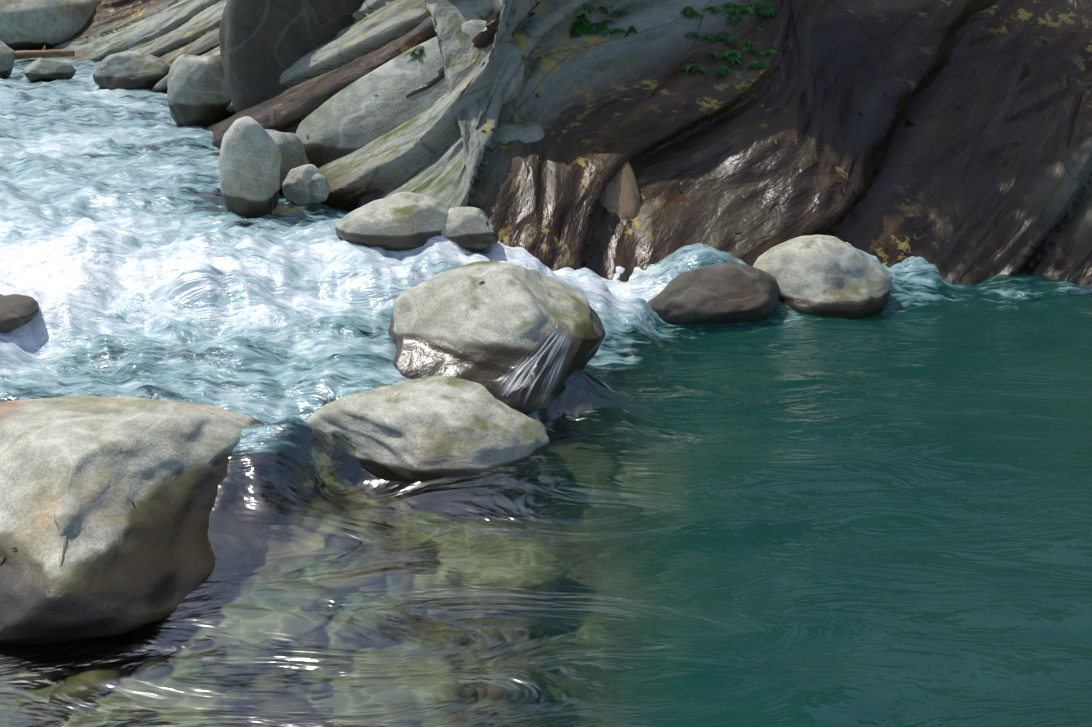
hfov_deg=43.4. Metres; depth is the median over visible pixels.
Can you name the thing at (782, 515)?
water surface
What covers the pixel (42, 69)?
bank boulder
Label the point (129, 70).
bank boulder
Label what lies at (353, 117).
slab
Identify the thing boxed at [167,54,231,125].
bank boulder
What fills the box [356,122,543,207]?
slab
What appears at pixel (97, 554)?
boulder
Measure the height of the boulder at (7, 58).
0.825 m
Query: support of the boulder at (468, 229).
on the water surface
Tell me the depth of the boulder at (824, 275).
12.35 m
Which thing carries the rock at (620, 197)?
attached to the cliff wall
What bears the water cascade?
attached to the boulder at (461, 322)
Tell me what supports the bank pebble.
on the water surface
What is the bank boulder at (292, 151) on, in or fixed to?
on the water surface
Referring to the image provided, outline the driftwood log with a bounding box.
[14,46,74,59]
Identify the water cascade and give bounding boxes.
[489,326,573,412]
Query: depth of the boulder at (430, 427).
8.70 m
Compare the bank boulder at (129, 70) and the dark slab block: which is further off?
the bank boulder at (129, 70)
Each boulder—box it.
[0,0,98,50]
[0,40,14,78]
[0,396,263,644]
[24,58,75,81]
[93,51,168,89]
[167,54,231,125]
[218,116,280,218]
[265,129,309,189]
[283,164,320,203]
[307,375,548,481]
[335,192,448,250]
[388,261,605,414]
[441,207,498,251]
[648,262,779,324]
[753,235,891,318]
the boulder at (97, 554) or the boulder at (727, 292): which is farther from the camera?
the boulder at (727, 292)
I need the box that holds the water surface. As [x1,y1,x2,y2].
[0,57,1091,726]
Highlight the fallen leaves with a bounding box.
[0,40,1051,564]
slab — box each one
[295,19,524,167]
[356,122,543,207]
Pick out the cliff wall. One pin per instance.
(987, 198)
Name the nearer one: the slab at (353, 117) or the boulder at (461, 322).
the boulder at (461, 322)
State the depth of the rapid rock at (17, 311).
9.96 m
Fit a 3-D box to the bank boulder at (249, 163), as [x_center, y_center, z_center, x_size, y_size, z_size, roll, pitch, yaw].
[-2.734,-1.740,12.672,0.568,1.090,0.549,-1,18,-2]
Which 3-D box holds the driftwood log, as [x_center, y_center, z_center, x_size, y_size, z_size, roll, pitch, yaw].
[-8.349,-4.955,21.994,1.499,0.264,0.168,-5,19,-15]
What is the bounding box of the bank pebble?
[309,173,328,202]
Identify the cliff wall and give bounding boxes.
[41,0,1091,285]
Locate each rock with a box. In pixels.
[0,294,38,332]
[598,161,640,219]
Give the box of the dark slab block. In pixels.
[219,0,363,112]
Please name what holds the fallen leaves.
on the cliff wall
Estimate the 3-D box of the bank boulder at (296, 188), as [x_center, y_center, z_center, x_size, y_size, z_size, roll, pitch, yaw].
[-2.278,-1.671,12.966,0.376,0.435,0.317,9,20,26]
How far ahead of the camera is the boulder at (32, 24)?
25.52 m

